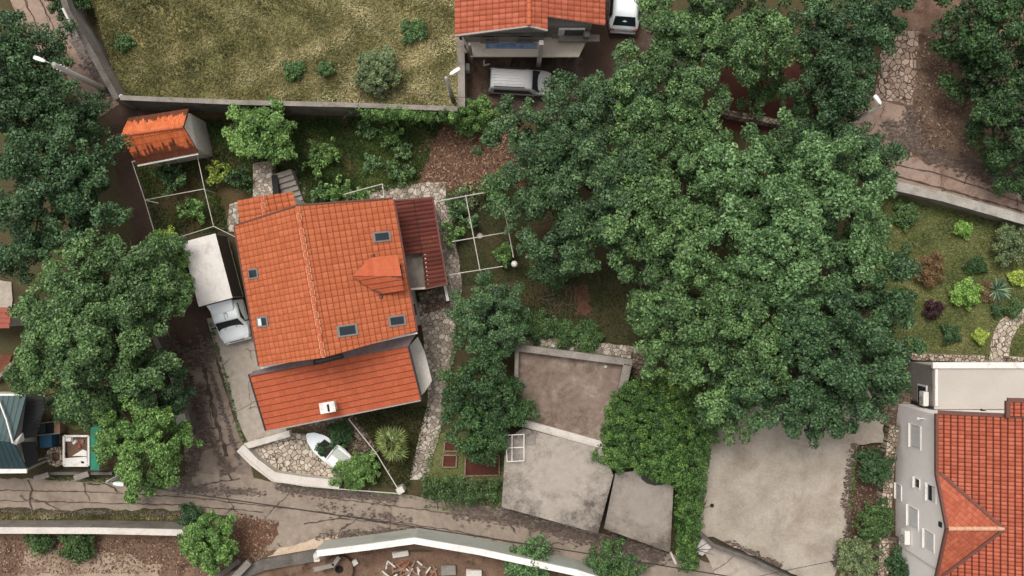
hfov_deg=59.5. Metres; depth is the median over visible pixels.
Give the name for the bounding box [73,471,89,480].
gate pier
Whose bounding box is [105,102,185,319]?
soil
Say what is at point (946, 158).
mud crumbs
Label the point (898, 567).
shrub
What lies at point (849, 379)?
broadleaf tree
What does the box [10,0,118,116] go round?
road
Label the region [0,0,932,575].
ground
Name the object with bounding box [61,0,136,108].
field wall
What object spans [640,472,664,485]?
rubber mat
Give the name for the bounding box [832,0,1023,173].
road
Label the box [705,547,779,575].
road
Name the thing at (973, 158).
mud
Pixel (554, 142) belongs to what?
broadleaf tree
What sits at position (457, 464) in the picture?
lawn grass
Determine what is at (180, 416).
wall pier
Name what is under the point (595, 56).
soil
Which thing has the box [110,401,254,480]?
overhead cable
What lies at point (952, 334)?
shrub
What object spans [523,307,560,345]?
shrub
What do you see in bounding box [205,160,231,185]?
garden plant
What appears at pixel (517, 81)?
van
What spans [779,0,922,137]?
broadleaf tree
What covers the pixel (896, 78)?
path
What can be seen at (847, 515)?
mud crumbs
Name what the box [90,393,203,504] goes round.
broadleaf tree
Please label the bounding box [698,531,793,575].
courtyard wall
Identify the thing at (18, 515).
verge grass
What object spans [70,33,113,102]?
mud
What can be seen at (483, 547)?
road wall
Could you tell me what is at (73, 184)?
broadleaf tree
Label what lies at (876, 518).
shrub
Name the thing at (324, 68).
shrub
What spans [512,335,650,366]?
path
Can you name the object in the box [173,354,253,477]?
road
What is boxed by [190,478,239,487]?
crack
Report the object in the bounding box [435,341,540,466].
tree
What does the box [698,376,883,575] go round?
courtyard
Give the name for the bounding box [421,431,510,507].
lawn
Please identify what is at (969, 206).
road wall
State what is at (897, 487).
window
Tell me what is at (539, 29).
house
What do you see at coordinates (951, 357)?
stone wall
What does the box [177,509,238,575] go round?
round tree
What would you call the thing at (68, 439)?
scrap
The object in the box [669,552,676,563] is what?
board
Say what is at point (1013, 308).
shrub
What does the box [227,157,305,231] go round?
path
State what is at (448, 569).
stone block
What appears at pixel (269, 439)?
patio wall
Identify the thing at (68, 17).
parapet
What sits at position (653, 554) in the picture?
mud crumbs
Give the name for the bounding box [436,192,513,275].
pergola
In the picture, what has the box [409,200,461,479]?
path
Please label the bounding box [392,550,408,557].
stone block
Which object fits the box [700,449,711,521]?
edge weeds
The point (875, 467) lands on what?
shrub
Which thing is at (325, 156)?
garden plant
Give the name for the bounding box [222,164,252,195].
garden plant
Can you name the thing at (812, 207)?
broadleaf tree
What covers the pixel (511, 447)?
railing
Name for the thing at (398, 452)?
palm tree
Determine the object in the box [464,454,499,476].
garden bed
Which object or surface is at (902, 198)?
lawn
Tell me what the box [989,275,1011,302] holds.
yucca
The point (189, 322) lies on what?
mud
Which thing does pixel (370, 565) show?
soil
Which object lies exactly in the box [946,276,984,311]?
shrub
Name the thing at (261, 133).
broadleaf tree
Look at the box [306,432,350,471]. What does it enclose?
boat
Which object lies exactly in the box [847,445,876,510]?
edge weeds
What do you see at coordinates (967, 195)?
curb
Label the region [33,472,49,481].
gate pier
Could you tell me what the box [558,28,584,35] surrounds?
window
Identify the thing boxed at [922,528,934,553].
window
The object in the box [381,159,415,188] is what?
garden plant
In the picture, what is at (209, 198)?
pergola weeds
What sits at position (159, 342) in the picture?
lane wall
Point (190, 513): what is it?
shrub
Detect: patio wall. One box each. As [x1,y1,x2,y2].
[237,445,341,488]
[244,430,292,448]
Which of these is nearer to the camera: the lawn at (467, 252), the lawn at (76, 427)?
the lawn at (76, 427)
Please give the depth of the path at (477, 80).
55.94 m
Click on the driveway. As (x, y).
(239, 360)
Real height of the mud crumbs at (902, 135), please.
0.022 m
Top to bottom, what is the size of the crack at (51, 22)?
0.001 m
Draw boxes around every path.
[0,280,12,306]
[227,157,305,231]
[364,182,445,200]
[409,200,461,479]
[466,55,511,104]
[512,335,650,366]
[875,29,920,104]
[989,308,1023,360]
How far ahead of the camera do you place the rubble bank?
55.90 m
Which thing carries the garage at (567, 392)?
on the ground at (10, 340)
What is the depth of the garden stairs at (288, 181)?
55.10 m
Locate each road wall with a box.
[0,520,186,535]
[316,528,597,575]
[881,181,1023,228]
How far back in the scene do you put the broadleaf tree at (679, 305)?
48.63 m
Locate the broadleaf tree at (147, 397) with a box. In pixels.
[89,347,196,423]
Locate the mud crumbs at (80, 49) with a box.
[56,0,108,96]
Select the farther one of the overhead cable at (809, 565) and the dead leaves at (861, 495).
the dead leaves at (861, 495)
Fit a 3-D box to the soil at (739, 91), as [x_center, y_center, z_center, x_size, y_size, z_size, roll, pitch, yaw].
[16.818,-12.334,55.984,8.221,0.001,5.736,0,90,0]
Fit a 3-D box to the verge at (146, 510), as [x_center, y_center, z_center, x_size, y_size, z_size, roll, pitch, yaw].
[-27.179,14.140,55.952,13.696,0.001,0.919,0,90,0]
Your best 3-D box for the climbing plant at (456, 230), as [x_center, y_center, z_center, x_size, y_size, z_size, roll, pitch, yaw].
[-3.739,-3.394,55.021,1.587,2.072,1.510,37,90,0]
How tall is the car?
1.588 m
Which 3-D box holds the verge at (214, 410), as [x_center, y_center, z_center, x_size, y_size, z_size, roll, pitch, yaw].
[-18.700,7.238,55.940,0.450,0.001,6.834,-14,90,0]
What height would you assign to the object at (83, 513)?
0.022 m
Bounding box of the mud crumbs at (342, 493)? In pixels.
[275,483,397,504]
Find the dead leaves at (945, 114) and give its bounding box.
[914,33,985,150]
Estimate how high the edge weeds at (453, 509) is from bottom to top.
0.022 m
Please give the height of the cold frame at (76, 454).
0.600 m
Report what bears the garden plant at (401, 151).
on the soil at (227, 195)
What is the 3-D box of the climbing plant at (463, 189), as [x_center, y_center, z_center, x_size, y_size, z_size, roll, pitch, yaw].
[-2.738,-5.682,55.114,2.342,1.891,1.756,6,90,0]
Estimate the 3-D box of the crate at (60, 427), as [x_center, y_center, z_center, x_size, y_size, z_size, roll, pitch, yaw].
[-28.006,8.563,55.565,0.369,0.830,0.777,0,90,0]
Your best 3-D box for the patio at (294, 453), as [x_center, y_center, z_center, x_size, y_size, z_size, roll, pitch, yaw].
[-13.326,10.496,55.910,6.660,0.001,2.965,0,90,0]
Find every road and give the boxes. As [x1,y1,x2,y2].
[0,473,715,575]
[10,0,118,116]
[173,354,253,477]
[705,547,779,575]
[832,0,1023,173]
[839,100,1023,213]
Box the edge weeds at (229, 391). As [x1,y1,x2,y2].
[208,323,246,442]
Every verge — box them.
[0,507,181,521]
[199,353,227,456]
[261,544,572,575]
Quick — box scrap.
[65,437,72,441]
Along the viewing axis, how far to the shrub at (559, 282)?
55.28 m
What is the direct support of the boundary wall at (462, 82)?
on the ground at (10, 340)
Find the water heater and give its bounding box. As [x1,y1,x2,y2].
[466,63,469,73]
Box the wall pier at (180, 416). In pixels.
[175,414,185,423]
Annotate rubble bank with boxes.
[163,331,200,472]
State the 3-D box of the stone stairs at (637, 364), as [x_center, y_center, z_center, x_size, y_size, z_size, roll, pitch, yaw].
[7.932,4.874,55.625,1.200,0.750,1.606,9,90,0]
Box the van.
[487,66,550,97]
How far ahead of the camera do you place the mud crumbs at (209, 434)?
55.88 m
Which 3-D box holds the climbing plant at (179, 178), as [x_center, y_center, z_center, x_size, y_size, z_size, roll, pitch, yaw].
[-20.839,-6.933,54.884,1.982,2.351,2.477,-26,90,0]
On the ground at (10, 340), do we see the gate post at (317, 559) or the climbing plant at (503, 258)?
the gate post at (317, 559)
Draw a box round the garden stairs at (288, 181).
[273,169,304,203]
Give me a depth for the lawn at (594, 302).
55.98 m
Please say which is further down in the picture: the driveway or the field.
the driveway
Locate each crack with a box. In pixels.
[0,489,559,551]
[0,500,260,512]
[24,0,67,80]
[27,480,32,509]
[39,0,71,63]
[172,344,232,479]
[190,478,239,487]
[204,324,244,443]
[280,490,506,520]
[304,518,414,528]
[893,164,1021,202]
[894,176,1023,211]
[906,107,913,159]
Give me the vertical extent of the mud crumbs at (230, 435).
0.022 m
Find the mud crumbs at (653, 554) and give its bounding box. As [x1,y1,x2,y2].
[445,500,666,567]
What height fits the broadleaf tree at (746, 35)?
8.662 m
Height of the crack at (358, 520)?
0.001 m
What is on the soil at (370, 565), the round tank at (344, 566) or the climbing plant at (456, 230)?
the round tank at (344, 566)
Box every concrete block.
[215,558,241,575]
[232,559,251,575]
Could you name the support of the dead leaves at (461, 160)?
on the soil at (440, 142)
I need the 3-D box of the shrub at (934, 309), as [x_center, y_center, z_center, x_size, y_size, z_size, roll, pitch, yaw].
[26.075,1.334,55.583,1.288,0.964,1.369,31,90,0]
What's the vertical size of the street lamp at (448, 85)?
7.310 m
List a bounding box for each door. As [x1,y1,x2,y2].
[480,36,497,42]
[516,36,532,42]
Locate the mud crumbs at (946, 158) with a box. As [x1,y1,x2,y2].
[897,106,1023,201]
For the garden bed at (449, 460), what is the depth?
55.86 m
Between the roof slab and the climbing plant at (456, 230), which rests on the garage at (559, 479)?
the roof slab
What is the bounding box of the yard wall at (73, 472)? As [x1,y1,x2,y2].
[49,470,116,474]
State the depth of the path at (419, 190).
55.94 m
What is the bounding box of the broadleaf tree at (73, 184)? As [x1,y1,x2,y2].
[0,9,133,285]
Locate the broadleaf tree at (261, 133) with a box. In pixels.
[221,96,297,165]
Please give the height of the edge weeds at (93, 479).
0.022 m
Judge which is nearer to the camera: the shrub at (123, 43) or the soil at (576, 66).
the shrub at (123, 43)
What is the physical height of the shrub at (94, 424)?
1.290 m
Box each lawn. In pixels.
[49,381,124,429]
[354,403,426,488]
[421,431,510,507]
[448,174,528,286]
[512,259,660,346]
[870,189,1023,360]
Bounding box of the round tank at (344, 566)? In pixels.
[325,554,353,575]
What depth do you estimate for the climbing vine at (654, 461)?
53.26 m
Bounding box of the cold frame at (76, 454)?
[63,435,89,466]
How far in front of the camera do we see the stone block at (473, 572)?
55.67 m
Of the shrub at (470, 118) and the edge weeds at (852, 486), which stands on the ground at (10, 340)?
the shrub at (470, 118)
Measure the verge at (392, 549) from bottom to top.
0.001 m
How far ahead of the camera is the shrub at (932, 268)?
55.01 m
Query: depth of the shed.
52.57 m
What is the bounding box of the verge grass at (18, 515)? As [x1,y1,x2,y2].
[0,510,181,520]
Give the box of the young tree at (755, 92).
[735,61,793,119]
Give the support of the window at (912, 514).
in the villa
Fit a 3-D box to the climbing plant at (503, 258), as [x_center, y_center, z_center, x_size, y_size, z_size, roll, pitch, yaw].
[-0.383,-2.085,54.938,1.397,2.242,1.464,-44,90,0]
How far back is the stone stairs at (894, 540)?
55.45 m
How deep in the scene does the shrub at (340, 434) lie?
55.36 m
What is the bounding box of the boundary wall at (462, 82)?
[457,40,466,109]
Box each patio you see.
[252,433,349,479]
[295,415,374,458]
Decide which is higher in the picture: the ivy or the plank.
the ivy
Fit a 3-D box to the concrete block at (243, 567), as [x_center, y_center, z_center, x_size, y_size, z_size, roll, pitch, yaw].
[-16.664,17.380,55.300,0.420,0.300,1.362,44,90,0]
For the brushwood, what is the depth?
55.85 m
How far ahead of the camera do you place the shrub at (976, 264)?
55.56 m
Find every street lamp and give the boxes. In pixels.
[33,55,110,95]
[106,463,146,485]
[444,67,459,102]
[843,95,881,125]
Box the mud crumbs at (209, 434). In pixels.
[161,318,236,476]
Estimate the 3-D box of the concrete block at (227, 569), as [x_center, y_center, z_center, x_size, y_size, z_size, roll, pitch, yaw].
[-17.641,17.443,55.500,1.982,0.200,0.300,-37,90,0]
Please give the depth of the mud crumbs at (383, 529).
55.88 m
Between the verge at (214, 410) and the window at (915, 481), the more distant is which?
the verge at (214, 410)
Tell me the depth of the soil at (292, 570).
55.99 m
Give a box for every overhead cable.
[60,66,1023,133]
[107,482,726,575]
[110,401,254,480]
[761,556,858,575]
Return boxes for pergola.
[132,154,234,236]
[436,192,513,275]
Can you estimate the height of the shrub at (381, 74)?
2.217 m
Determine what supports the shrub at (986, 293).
on the lawn at (902, 198)
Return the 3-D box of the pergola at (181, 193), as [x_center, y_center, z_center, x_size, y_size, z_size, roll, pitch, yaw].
[-19.723,-5.334,54.888,4.593,2.224,6.210,-17,90,0]
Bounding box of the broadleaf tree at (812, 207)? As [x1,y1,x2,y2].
[682,107,897,316]
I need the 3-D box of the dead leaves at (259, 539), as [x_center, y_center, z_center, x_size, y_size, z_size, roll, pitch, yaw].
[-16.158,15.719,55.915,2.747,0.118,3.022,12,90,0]
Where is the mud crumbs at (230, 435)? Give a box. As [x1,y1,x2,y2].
[195,327,241,464]
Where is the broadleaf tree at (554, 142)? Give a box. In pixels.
[472,50,668,283]
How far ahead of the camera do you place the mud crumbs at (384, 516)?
55.88 m
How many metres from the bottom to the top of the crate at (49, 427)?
0.780 m
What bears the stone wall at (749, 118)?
on the ground at (10, 340)
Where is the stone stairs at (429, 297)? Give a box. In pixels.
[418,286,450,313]
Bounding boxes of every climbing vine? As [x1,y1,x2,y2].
[590,373,723,489]
[672,478,712,572]
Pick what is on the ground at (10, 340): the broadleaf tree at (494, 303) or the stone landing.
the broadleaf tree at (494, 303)
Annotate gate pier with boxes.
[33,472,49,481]
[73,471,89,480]
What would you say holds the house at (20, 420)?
on the ground at (10, 340)
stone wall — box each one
[720,109,849,133]
[873,423,898,575]
[908,353,986,361]
[1003,356,1023,361]
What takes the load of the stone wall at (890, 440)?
on the ground at (10, 340)
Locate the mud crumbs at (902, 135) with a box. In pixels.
[878,118,911,152]
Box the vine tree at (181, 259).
[148,229,194,309]
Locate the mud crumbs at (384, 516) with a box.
[316,501,411,522]
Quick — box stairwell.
[271,175,280,193]
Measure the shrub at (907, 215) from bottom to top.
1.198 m
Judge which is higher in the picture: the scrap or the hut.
the hut
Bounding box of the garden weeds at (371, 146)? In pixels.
[199,115,442,202]
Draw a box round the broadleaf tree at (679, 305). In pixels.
[582,124,797,445]
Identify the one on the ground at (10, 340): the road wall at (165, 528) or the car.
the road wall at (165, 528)
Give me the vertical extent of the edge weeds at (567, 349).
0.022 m
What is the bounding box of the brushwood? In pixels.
[538,284,578,316]
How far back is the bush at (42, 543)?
55.26 m
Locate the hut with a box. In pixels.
[0,308,29,327]
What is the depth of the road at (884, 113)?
54.89 m
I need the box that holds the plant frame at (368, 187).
[344,184,385,197]
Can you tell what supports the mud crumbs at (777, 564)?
on the courtyard
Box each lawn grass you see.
[424,435,504,480]
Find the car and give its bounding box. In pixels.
[608,0,640,34]
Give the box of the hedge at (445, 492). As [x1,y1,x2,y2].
[419,474,502,510]
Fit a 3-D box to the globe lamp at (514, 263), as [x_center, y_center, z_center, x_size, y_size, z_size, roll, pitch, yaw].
[0.146,-1.457,55.075,0.400,1.850,0.400,0,90,0]
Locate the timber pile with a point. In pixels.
(408, 573)
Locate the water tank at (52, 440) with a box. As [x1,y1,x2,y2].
[39,433,58,447]
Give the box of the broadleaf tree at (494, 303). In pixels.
[444,269,530,360]
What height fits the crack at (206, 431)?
0.001 m
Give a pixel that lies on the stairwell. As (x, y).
(275, 185)
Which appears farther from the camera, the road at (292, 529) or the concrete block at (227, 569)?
the road at (292, 529)
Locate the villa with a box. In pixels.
[894,361,1023,575]
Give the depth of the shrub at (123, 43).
54.65 m
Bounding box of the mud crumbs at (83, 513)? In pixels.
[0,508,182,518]
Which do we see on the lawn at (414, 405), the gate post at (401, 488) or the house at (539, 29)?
the gate post at (401, 488)
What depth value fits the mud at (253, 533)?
55.95 m
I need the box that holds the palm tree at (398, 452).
[373,425,409,462]
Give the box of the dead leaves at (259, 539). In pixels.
[233,512,278,560]
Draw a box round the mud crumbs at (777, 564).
[723,540,782,567]
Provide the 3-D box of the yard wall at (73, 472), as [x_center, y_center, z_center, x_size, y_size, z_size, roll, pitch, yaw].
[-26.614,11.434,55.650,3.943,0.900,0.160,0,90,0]
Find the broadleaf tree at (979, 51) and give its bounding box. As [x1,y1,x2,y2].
[927,0,1023,203]
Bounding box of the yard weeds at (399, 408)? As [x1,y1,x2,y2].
[347,405,429,487]
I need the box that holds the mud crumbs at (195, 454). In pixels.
[179,383,210,486]
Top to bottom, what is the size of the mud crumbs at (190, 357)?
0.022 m
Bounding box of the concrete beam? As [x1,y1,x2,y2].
[313,556,340,571]
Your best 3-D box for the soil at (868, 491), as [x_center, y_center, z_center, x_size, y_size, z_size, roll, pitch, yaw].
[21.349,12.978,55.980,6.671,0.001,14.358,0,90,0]
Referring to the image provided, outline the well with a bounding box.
[46,445,67,466]
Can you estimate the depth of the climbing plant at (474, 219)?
54.75 m
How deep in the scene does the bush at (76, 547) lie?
54.92 m
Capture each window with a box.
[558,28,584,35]
[894,482,901,500]
[906,504,918,530]
[908,423,920,450]
[912,476,919,489]
[917,384,926,402]
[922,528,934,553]
[925,482,935,504]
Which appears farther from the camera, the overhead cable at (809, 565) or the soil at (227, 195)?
the soil at (227, 195)
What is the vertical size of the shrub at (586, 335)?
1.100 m
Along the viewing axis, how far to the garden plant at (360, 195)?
55.37 m
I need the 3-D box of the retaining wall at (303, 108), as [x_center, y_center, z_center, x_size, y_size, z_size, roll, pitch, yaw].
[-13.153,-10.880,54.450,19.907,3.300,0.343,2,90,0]
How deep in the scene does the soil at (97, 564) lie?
55.98 m
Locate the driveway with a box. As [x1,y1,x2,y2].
[207,315,286,441]
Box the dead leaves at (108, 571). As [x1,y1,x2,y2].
[0,537,233,574]
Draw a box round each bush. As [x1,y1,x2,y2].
[22,534,56,556]
[55,534,96,565]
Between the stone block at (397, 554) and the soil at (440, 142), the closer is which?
the stone block at (397, 554)
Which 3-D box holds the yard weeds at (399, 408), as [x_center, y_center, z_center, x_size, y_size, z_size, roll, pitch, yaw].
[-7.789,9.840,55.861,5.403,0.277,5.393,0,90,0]
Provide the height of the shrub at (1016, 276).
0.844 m
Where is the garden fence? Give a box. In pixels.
[344,417,399,489]
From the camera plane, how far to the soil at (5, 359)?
55.90 m
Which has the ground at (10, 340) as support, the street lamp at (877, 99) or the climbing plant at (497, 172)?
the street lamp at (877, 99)
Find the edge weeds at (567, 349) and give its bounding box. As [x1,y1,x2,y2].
[532,344,625,357]
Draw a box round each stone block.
[352,558,358,566]
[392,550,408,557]
[441,564,455,575]
[466,569,481,575]
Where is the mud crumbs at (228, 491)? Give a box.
[164,479,265,501]
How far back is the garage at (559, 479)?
53.70 m
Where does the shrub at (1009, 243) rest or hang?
on the lawn at (902, 198)
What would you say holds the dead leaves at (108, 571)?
on the soil at (292, 570)
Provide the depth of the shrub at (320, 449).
55.18 m
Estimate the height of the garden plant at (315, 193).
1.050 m
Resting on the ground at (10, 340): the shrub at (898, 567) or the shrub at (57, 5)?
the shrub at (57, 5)
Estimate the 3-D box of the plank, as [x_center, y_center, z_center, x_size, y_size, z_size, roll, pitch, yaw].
[-29.329,10.937,55.300,1.304,0.100,0.140,-25,90,0]
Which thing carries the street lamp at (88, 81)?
on the soil at (119, 115)
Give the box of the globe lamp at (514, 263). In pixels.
[511,261,517,266]
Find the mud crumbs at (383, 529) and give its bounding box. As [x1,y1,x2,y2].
[315,524,568,574]
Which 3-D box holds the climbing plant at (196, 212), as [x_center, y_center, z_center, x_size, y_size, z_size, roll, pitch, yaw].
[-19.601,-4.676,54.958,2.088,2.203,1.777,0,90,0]
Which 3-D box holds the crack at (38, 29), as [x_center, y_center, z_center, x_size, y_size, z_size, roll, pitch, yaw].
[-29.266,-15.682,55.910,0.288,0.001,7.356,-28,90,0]
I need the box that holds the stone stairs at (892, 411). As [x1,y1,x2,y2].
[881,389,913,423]
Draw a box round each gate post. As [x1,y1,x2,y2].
[313,545,322,561]
[396,484,405,494]
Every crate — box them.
[46,420,54,432]
[54,420,66,432]
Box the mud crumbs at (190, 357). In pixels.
[166,335,224,374]
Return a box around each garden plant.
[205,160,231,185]
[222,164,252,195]
[300,136,341,179]
[309,186,328,202]
[317,174,353,201]
[345,186,370,199]
[355,119,377,139]
[361,152,382,174]
[375,123,404,146]
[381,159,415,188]
[391,142,412,159]
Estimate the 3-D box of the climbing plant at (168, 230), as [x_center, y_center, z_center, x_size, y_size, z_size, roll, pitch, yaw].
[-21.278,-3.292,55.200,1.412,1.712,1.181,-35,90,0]
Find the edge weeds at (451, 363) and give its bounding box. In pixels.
[419,287,461,480]
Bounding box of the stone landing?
[253,161,276,197]
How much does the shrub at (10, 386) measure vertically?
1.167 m
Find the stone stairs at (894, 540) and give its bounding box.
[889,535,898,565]
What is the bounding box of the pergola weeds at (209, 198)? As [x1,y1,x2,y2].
[136,158,228,234]
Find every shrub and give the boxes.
[5,379,33,395]
[44,0,90,20]
[45,383,88,425]
[86,404,118,431]
[114,34,136,52]
[174,502,201,525]
[281,59,305,81]
[314,442,329,459]
[316,61,335,76]
[326,417,353,448]
[328,449,380,490]
[354,45,402,98]
[400,18,428,44]
[452,93,500,137]
[501,532,552,575]
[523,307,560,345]
[529,254,578,295]
[551,318,604,353]
[582,536,648,575]
[656,367,695,401]
[835,536,883,575]
[851,496,894,543]
[853,446,896,488]
[883,544,909,575]
[891,199,920,232]
[912,252,945,287]
[921,298,945,320]
[939,323,961,345]
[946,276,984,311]
[952,220,973,240]
[961,255,988,274]
[970,327,989,345]
[978,279,995,302]
[991,304,1003,318]
[992,221,1023,266]
[1003,297,1023,318]
[1006,269,1023,286]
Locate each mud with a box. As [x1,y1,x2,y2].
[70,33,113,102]
[160,272,211,354]
[235,517,278,552]
[903,104,1023,182]
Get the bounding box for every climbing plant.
[150,159,186,197]
[158,224,178,239]
[175,197,205,225]
[440,220,465,247]
[443,196,468,221]
[449,182,485,210]
[458,213,479,228]
[479,169,504,201]
[490,242,513,268]
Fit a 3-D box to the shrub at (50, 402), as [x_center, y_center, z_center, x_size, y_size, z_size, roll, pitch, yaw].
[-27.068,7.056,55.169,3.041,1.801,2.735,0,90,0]
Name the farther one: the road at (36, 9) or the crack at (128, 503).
the road at (36, 9)
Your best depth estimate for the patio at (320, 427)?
55.92 m
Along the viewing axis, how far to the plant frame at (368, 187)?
54.38 m
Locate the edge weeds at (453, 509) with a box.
[421,504,495,512]
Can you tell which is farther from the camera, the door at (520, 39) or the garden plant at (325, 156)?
the garden plant at (325, 156)
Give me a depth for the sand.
55.93 m
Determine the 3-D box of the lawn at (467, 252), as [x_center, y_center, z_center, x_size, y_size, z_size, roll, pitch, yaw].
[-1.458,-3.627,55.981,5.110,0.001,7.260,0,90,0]
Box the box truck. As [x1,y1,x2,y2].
[183,234,251,344]
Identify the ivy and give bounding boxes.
[342,89,460,126]
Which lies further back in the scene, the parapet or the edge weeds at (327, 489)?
the edge weeds at (327, 489)
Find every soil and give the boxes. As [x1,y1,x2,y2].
[0,354,11,372]
[0,517,300,575]
[2,386,185,480]
[17,548,163,575]
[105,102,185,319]
[133,112,448,230]
[296,551,545,575]
[405,130,523,190]
[465,0,654,125]
[574,285,591,315]
[581,9,641,82]
[715,50,846,132]
[835,559,877,575]
[848,388,895,575]
[911,23,985,155]
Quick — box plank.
[28,460,46,469]
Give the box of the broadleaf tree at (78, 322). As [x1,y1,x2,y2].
[2,227,195,430]
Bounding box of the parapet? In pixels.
[62,8,79,38]
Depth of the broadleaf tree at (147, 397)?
52.00 m
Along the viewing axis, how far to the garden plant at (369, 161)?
55.48 m
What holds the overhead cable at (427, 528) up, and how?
attached to the street lamp at (117, 483)
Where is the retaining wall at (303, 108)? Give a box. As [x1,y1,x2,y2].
[120,95,458,118]
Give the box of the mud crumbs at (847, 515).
[831,443,858,566]
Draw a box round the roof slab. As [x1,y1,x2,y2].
[526,436,534,444]
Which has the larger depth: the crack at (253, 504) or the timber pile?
the crack at (253, 504)
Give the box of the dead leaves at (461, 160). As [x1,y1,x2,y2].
[408,126,521,188]
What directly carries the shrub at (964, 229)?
on the lawn at (902, 198)
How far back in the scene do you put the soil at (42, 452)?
55.98 m
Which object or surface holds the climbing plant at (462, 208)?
on the lawn at (467, 252)
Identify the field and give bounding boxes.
[92,0,459,105]
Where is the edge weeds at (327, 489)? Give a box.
[273,483,416,498]
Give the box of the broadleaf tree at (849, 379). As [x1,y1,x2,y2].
[696,243,927,449]
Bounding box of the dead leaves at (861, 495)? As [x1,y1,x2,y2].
[837,444,879,571]
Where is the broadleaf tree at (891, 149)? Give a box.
[768,116,909,188]
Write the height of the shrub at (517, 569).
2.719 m
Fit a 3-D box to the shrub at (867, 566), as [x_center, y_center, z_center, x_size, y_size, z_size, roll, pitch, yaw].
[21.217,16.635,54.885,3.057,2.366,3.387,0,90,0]
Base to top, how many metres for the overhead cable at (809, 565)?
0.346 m
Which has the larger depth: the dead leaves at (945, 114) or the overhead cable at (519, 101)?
the dead leaves at (945, 114)
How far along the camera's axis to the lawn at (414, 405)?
55.98 m
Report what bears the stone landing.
on the soil at (227, 195)
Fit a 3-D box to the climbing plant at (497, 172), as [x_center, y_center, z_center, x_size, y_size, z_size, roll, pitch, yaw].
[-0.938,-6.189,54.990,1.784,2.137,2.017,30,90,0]
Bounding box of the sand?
[268,535,337,556]
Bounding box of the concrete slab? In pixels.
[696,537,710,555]
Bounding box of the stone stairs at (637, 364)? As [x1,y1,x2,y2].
[629,352,650,379]
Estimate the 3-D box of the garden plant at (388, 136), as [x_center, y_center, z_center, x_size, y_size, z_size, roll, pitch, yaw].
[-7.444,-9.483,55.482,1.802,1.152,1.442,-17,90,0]
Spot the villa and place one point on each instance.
(959, 490)
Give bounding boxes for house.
[0,392,54,472]
[233,192,449,431]
[455,0,604,66]
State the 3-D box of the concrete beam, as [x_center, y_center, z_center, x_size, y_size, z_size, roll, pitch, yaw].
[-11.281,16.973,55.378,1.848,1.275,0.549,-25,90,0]
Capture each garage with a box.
[502,427,612,532]
[514,344,632,448]
[603,467,672,551]
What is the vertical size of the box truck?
2.878 m
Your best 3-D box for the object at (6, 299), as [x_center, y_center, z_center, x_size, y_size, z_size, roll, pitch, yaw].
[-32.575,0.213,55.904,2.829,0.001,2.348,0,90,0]
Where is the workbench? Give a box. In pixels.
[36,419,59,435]
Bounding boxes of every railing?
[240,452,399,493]
[505,429,523,461]
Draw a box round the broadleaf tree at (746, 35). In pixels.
[607,0,831,206]
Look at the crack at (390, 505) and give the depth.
55.90 m
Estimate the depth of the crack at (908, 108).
54.86 m
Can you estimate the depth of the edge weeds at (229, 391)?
55.88 m
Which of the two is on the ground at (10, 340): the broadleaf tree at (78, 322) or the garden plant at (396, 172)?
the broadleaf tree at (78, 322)
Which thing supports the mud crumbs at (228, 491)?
on the road at (292, 529)
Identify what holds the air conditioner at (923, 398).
attached to the villa
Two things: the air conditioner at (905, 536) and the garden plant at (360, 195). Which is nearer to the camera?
the air conditioner at (905, 536)
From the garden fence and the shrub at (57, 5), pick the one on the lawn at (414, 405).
the garden fence
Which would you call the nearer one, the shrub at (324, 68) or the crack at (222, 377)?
the shrub at (324, 68)
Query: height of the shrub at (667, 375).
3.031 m
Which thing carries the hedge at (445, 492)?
on the lawn at (435, 467)
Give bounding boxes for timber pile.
[379,560,436,575]
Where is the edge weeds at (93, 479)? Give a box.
[49,476,158,488]
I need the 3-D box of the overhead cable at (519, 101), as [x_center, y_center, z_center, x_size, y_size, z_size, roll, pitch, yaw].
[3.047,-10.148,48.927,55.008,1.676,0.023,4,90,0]
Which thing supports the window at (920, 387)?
in the villa
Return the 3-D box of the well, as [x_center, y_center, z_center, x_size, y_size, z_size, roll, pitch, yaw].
[-28.244,10.437,55.725,1.240,0.550,1.240,0,90,0]
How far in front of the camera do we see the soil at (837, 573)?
55.97 m
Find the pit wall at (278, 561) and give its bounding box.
[230,548,317,575]
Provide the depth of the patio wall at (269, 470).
55.10 m
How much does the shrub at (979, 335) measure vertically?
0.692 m
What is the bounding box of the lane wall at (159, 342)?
[152,336,195,433]
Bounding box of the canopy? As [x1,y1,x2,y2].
[90,424,109,469]
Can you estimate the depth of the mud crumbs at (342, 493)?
55.88 m
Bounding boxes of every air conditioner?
[901,529,909,544]
[919,391,928,405]
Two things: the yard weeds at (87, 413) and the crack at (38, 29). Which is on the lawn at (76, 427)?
the yard weeds at (87, 413)
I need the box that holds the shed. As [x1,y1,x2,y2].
[121,109,212,166]
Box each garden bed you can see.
[442,454,457,467]
[443,440,459,451]
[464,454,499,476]
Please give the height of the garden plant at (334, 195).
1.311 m
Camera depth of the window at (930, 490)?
51.24 m
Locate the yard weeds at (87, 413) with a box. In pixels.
[48,385,123,425]
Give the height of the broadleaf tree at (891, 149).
6.210 m

